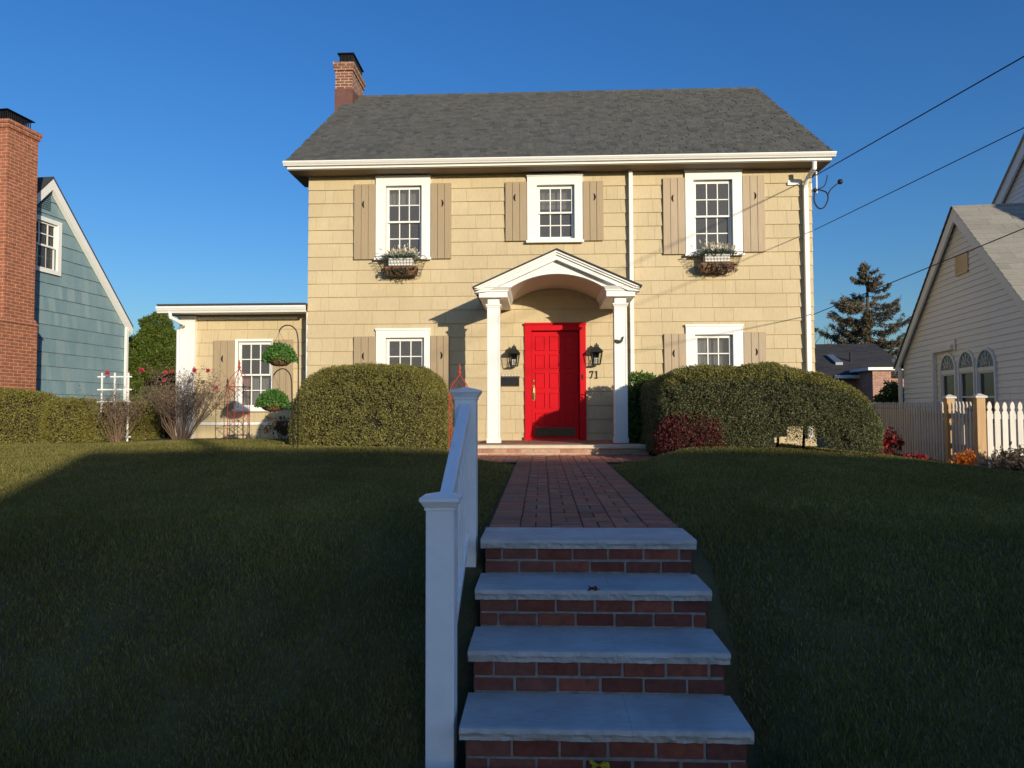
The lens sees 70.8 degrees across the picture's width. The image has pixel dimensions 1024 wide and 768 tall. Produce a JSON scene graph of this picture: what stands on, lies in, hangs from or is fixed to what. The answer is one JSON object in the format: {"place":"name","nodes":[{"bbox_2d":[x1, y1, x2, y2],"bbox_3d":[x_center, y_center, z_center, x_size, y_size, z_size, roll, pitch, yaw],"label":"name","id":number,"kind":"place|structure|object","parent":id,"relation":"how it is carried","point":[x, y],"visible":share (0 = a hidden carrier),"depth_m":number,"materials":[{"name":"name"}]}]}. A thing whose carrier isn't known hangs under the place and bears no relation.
{"place":"outdoors","nodes":[
{"label":"outdoors","id":0,"kind":"place"},
{"bbox_2d":[0,437,1023,767],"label":"lawn","id":1,"kind":"structure","parent":0,"point":[702,569],"depth_m":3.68,"materials":[{"name":"green plant"}]},
{"bbox_2d":[0,387,60,442],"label":"boundary hedge","id":2,"kind":"object","parent":1,"relation":"on","point":[20,414],"visible":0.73,"depth_m":13.37,"materials":[{"name":"green plant"}]},
{"bbox_2d":[0,108,132,405],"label":"blue house","id":3,"kind":"structure","parent":1,"relation":"on","point":[66,327],"depth_m":15.91,"materials":[{"name":"teal paint"}]},
{"bbox_2d":[35,214,61,275],"bbox_3d":[-10.313,-3.052,15.824,0.190,1.215,0.920,0,-2,8],"label":"window","id":4,"kind":"structure","parent":3,"relation":"in","point":[48,239],"depth_m":15.97,"materials":[{"name":"white paint"}]},
{"bbox_2d":[35,396,100,442],"bbox_3d":[-8.475,0.739,13.949,1.056,1.031,1.255,0,-2,2],"label":"boundary hedge","id":5,"kind":"object","parent":1,"relation":"on","point":[68,418],"visible":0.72,"depth_m":13.52,"materials":[{"name":"green plant"}]},
{"bbox_2d":[97,373,131,440],"bbox_3d":[-7.458,0.461,13.506,0.662,1.346,0.032,0,-2,2],"label":"garden trellis","id":6,"kind":"object","parent":1,"relation":"on","point":[114,376],"visible":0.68,"depth_m":13.51,"materials":[{"name":"white paint"}]},
{"bbox_2d":[76,370,158,441],"bbox_3d":[-7.221,0.422,13.203,1.387,1.367,0.679,0,-2,2],"label":"rose bush","id":7,"kind":"object","parent":1,"relation":"on","point":[122,419],"visible":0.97,"depth_m":13.15,"materials":[{"name":"brown plant"}]},
{"bbox_2d":[88,400,160,441],"bbox_3d":[-7.640,0.775,14.206,1.167,0.935,1.218,0,-2,2],"label":"boundary hedge","id":8,"kind":"object","parent":1,"relation":"on","point":[144,428],"visible":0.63,"depth_m":13.84,"materials":[{"name":"green plant"}]},
{"bbox_2d":[128,311,176,403],"bbox_3d":[-9.928,-0.183,20.016,2.284,3.769,2.354,-2,-3,38],"label":"arborvitae","id":9,"kind":"object","parent":1,"relation":"on","point":[153,340],"visible":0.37,"depth_m":19.36,"materials":[{"name":"green plant"}]},
{"bbox_2d":[140,385,175,438],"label":"yew shrub","id":10,"kind":"object","parent":1,"relation":"on","point":[163,433],"visible":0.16,"depth_m":15.36,"materials":[{"name":"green plant"}]},
{"bbox_2d":[135,362,238,439],"bbox_3d":[-5.919,0.319,12.969,1.992,1.485,0.862,0,-2,2],"label":"rose bush","id":11,"kind":"object","parent":1,"relation":"on","point":[179,432],"visible":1,"depth_m":13.00,"materials":[{"name":"brown plant"}]},
{"bbox_2d":[227,360,249,438],"bbox_3d":[-4.705,0.288,12.404,0.282,1.420,0.282,0,-2,2],"label":"garden obelisk","id":12,"kind":"object","parent":1,"relation":"on","point":[239,368],"visible":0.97,"depth_m":12.38,"materials":[{"name":"red paint"}]},
{"bbox_2d":[258,414,289,439],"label":"dark shrub","id":13,"kind":"object","parent":1,"relation":"on","point":[281,426],"visible":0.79,"depth_m":11.90,"materials":[{"name":"green plant"}]},
{"bbox_2d":[273,368,293,446],"bbox_3d":[-3.150,0.384,9.931,0.304,1.206,0.018,0,-2,2],"label":"shepherd hook","id":14,"kind":"object","parent":1,"relation":"on","point":[291,402],"visible":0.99,"depth_m":9.93,"materials":[{"name":"grey metal"}]},
{"bbox_2d":[254,375,291,411],"bbox_3d":[-3.312,0.130,9.948,0.519,0.505,0.506,0,-2,2],"label":"hanging basket","id":15,"kind":"object","parent":14,"relation":"hanging from","point":[279,397],"visible":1,"depth_m":9.83,"materials":[{"name":"green plant"}]},
{"bbox_2d":[279,325,298,445],"bbox_3d":[-3.085,0.082,9.941,0.294,1.811,0.018,0,-2,2],"label":"shepherd hook","id":16,"kind":"object","parent":1,"relation":"on","point":[298,386],"visible":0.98,"depth_m":9.93,"materials":[{"name":"grey metal"}]},
{"bbox_2d":[261,332,297,366],"bbox_3d":[-3.210,-0.482,9.970,0.500,0.480,0.504,0,-2,2],"label":"hanging basket","id":17,"kind":"object","parent":16,"relation":"hanging from","point":[273,355],"visible":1,"depth_m":9.85,"materials":[{"name":"green plant"}]},
{"bbox_2d":[287,362,454,450],"bbox_3d":[-2.158,0.390,11.445,2.517,1.477,2.460,0,-2,2],"label":"clipped hedge","id":18,"kind":"object","parent":1,"relation":"on","point":[382,405],"visible":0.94,"depth_m":10.49,"materials":[{"name":"green plant"}]},
{"bbox_2d":[419,387,481,767],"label":"handrail","id":19,"kind":"object","parent":1,"relation":"on","point":[451,508],"visible":0.97,"depth_m":3.19,"materials":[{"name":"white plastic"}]},
{"bbox_2d":[449,364,467,449],"bbox_3d":[-0.755,0.417,10.382,0.282,1.420,0.282,0,-2,2],"label":"garden obelisk","id":20,"kind":"object","parent":1,"relation":"on","point":[451,396],"visible":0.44,"depth_m":10.38,"materials":[{"name":"red paint"}]},
{"bbox_2d":[156,52,836,455],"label":"house","id":21,"kind":"structure","parent":1,"relation":"on","point":[554,238],"depth_m":13.28,"materials":[{"name":"painted wood shingles"},{"name":"white paint"},{"name":"asphalt shingles"}]},
{"bbox_2d":[232,339,272,411],"bbox_3d":[-4.932,-0.164,13.835,0.774,1.387,0.286,0,-2,2],"label":"window","id":22,"kind":"structure","parent":21,"relation":"in","point":[257,385],"depth_m":13.82,"materials":[{"name":"white paint"}]},
{"bbox_2d":[375,243,426,279],"bbox_3d":[-2.031,-2.255,13.191,0.932,0.729,0.356,0,-2,2],"label":"window basket","id":23,"kind":"object","parent":21,"relation":"attached to","point":[401,263],"depth_m":13.12,"materials":[{"name":"brown metal"}]},
{"bbox_2d":[374,175,430,259],"bbox_3d":[-2.023,-3.084,13.474,1.062,1.588,0.304,0,-2,2],"label":"window","id":24,"kind":"structure","parent":21,"relation":"in","point":[388,193],"depth_m":13.40,"materials":[{"name":"white paint"}]},
{"bbox_2d":[375,328,430,376],"bbox_3d":[-2.009,-0.262,13.326,1.046,1.532,0.240,0,-2,2],"label":"window","id":25,"kind":"structure","parent":21,"relation":"in","point":[384,336],"depth_m":13.29,"materials":[{"name":"white paint"}]},
{"bbox_2d":[501,374,519,385],"bbox_3d":[-0.066,-0.072,13.140,0.411,0.228,0.115,0,-2,2],"label":"mailbox","id":26,"kind":"object","parent":21,"relation":"attached to","point":[509,380],"visible":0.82,"depth_m":13.11,"materials":[{"name":"black metal"}]},
{"bbox_2d":[507,345,519,366],"bbox_3d":[0.036,-0.517,13.078,0.233,0.401,0.267,0,-2,2],"label":"wall lantern","id":27,"kind":"object","parent":21,"relation":"attached to","point":[514,352],"depth_m":13.03,"materials":[{"name":"metal"}]},
{"bbox_2d":[526,173,583,242],"bbox_3d":[0.793,-3.232,13.364,1.060,1.284,0.304,0,-2,2],"label":"window","id":28,"kind":"structure","parent":21,"relation":"in","point":[544,191],"depth_m":13.29,"materials":[{"name":"white paint"}]},
{"bbox_2d":[532,331,578,438],"bbox_3d":[0.795,0.015,13.206,0.865,1.980,0.116,0,-2,2],"label":"door","id":29,"kind":"structure","parent":21,"relation":"in","point":[555,354],"depth_m":13.22,"materials":[{"name":"red paint"}]},
{"bbox_2d":[590,343,602,364],"bbox_3d":[1.525,-0.544,13.018,0.233,0.401,0.267,0,-2,2],"label":"wall lantern","id":30,"kind":"object","parent":21,"relation":"attached to","point":[596,350],"depth_m":12.97,"materials":[{"name":"metal"}]},
{"bbox_2d":[684,168,744,255],"bbox_3d":[3.688,-3.127,13.208,1.070,1.605,0.240,0,-2,2],"label":"window","id":31,"kind":"structure","parent":21,"relation":"in","point":[693,177],"depth_m":13.16,"materials":[{"name":"white paint"}]},
{"bbox_2d":[685,324,743,367],"bbox_3d":[3.675,-0.314,13.125,1.068,1.535,0.304,0,-2,2],"label":"window","id":32,"kind":"structure","parent":21,"relation":"in","point":[708,344],"depth_m":13.07,"materials":[{"name":"white paint"}]},
{"bbox_2d":[690,238,744,273],"bbox_3d":[3.681,-2.290,12.953,0.932,0.674,0.362,0,-2,2],"label":"window basket","id":33,"kind":"object","parent":21,"relation":"attached to","point":[716,259],"depth_m":12.89,"materials":[{"name":"brown metal"}]},
{"bbox_2d":[810,168,842,208],"bbox_3d":[5.717,-3.567,13.090,0.561,0.792,0.113,-1,-2,14],"label":"service bracket","id":34,"kind":"object","parent":21,"relation":"attached to","point":[839,181],"visible":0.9,"depth_m":13.08,"materials":[{"name":"black metal"}]},
{"bbox_2d":[459,527,753,767],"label":"front steps","id":35,"kind":"structure","parent":1,"relation":"on","point":[623,667],"depth_m":3.43,"materials":[{"name":"stone"}]},
{"bbox_2d":[588,585,599,590],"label":"fallen leaf","id":36,"kind":"object","parent":35,"relation":"on","point":[595,588],"visible":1,"depth_m":3.77,"materials":[{"name":"brown plant"}]},
{"bbox_2d":[628,370,655,442],"bbox_3d":[2.201,0.448,12.111,0.849,1.388,0.969,0,-2,2],"label":"evergreen shrub","id":37,"kind":"object","parent":1,"relation":"on","point":[635,431],"visible":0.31,"depth_m":11.84,"materials":[{"name":"green plant"}]},
{"bbox_2d":[649,410,726,454],"bbox_3d":[2.428,0.704,9.868,1.070,0.693,0.698,0,-2,2],"label":"barberry bush","id":38,"kind":"object","parent":1,"relation":"on","point":[673,437],"visible":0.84,"depth_m":9.71,"materials":[{"name":"red plant"}]},
{"bbox_2d":[639,360,884,455],"bbox_3d":[3.602,0.396,10.848,3.270,1.422,2.574,0,-2,2],"label":"clipped hedge","id":39,"kind":"object","parent":1,"relation":"on","point":[759,405],"visible":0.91,"depth_m":9.78,"materials":[{"name":"green plant"}]},
{"bbox_2d":[815,314,863,343],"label":"bare tree","id":40,"kind":"object","parent":1,"relation":"on","point":[831,333],"visible":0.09,"depth_m":50.84,"materials":[{"name":"brown plant"}]},
{"bbox_2d":[814,261,910,376],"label":"spruce tree","id":41,"kind":"object","parent":1,"relation":"on","point":[861,330],"visible":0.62,"depth_m":44.89,"materials":[{"name":"green plant"}]},
{"bbox_2d":[872,379,904,409],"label":"evergreen shrub","id":42,"kind":"object","parent":1,"relation":"on","point":[888,392],"visible":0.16,"depth_m":23.39,"materials":[{"name":"green plant"}]},
{"bbox_2d":[876,426,904,455],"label":"burning bush","id":43,"kind":"object","parent":1,"relation":"on","point":[891,441],"visible":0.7,"depth_m":12.27,"materials":[{"name":"red plant"}]},
{"bbox_2d":[826,394,956,462],"bbox_3d":[7.909,1.008,15.750,0.167,1.370,7.564,-1,-2,9],"label":"picket fence","id":44,"kind":"object","parent":1,"relation":"on","point":[900,419],"visible":0.49,"depth_m":13.16,"materials":[{"name":"white wood"}]},
{"bbox_2d":[901,450,935,460],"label":"red groundcover","id":45,"kind":"object","parent":1,"relation":"on","point":[920,456],"visible":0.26,"depth_m":11.57,"materials":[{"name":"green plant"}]},
{"bbox_2d":[892,133,1023,461],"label":"grey house","id":46,"kind":"structure","parent":1,"relation":"on","point":[963,340],"depth_m":13.62,"materials":[{"name":"grey paint"}]},
{"bbox_2d":[939,353,957,409],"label":"window","id":47,"kind":"structure","parent":46,"relation":"in","point":[948,377],"depth_m":14.43,"materials":[{"name":"grey plastic"}]},
{"bbox_2d":[957,350,975,422],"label":"window","id":48,"kind":"structure","parent":46,"relation":"in","point":[966,377],"depth_m":13.68,"materials":[{"name":"grey plastic"}]},
{"bbox_2d":[975,347,998,425],"bbox_3d":[8.505,0.049,12.886,0.080,1.410,0.707,-1,-2,8],"label":"window","id":49,"kind":"structure","parent":46,"relation":"in","point":[986,377],"depth_m":12.89,"materials":[{"name":"grey plastic"}]},
{"bbox_2d":[948,446,977,465],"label":"orange shrub","id":50,"kind":"object","parent":1,"relation":"on","point":[963,460],"visible":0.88,"depth_m":10.62,"materials":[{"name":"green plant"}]},
{"bbox_2d":[970,393,1023,467],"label":"picket fence","id":51,"kind":"object","parent":1,"relation":"on","point":[982,416],"visible":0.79,"depth_m":11.06,"materials":[{"name":"white wood"}]},
{"bbox_2d":[951,401,974,465],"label":"picket gate","id":52,"kind":"structure","parent":51,"relation":"attached to","point":[962,442],"depth_m":11.62,"materials":[{"name":"white wood"}]},
{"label":"mulch bed","id":53,"kind":"structure","parent":1,"relation":"on","visible":0},
{"bbox_2d":[966,444,1023,471],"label":"dried perennials","id":54,"kind":"object","parent":53,"relation":"on","point":[1017,462],"visible":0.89,"depth_m":10.29,"materials":[{"name":"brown plant"}]},
{"bbox_2d":[991,441,1021,470],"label":"dark perennial","id":55,"kind":"object","parent":53,"relation":"on","point":[1010,443],"visible":0.12,"depth_m":10.52,"materials":[{"name":"brown"}]},
{"bbox_2d":[0,0,1023,357],"label":"sky","id":56,"kind":"structure","parent":0,"point":[168,128],"materials":[{"name":"blue"}]},
{"bbox_2d":[478,455,678,527],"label":"path","id":57,"kind":"structure","parent":0,"point":[572,491],"depth_m":6.09,"materials":[{"name":"brick"}]},
{"bbox_2d":[815,344,903,402],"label":"house","id":58,"kind":"structure","parent":0,"point":[866,369],"depth_m":30.62,"materials":[{"name":"brick"}]},
{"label":"sidewalk","id":59,"kind":"structure","parent":0,"visible":0},
{"bbox_2d":[589,759,609,767],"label":"fallen leaf","id":60,"kind":"object","parent":59,"relation":"on","point":[603,764],"visible":1,"depth_m":3.00,"materials":[{"name":"plant"}]},
{"bbox_3d":[15.242,-4.249,-25.544,1.600,9.800,0.410,0,-2,2],"label":"utility pole","id":61,"kind":"object","parent":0,"visible":0},
{"bbox_2d":[813,228,1023,314],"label":"utility wire","id":62,"kind":"object","parent":61,"relation":"attached to","point":[924,269],"visible":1,"depth_m":10.51,"materials":[{"name":"black"}]},
{"bbox_2d":[815,127,1023,229],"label":"utility wire","id":63,"kind":"object","parent":61,"relation":"attached to","point":[926,175],"visible":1,"depth_m":10.55,"materials":[{"name":"black"}]},
{"bbox_2d":[816,56,1023,174],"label":"utility wire","id":64,"kind":"object","parent":61,"relation":"attached to","point":[925,112],"visible":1,"depth_m":10.65,"materials":[{"name":"black"}]}
]}

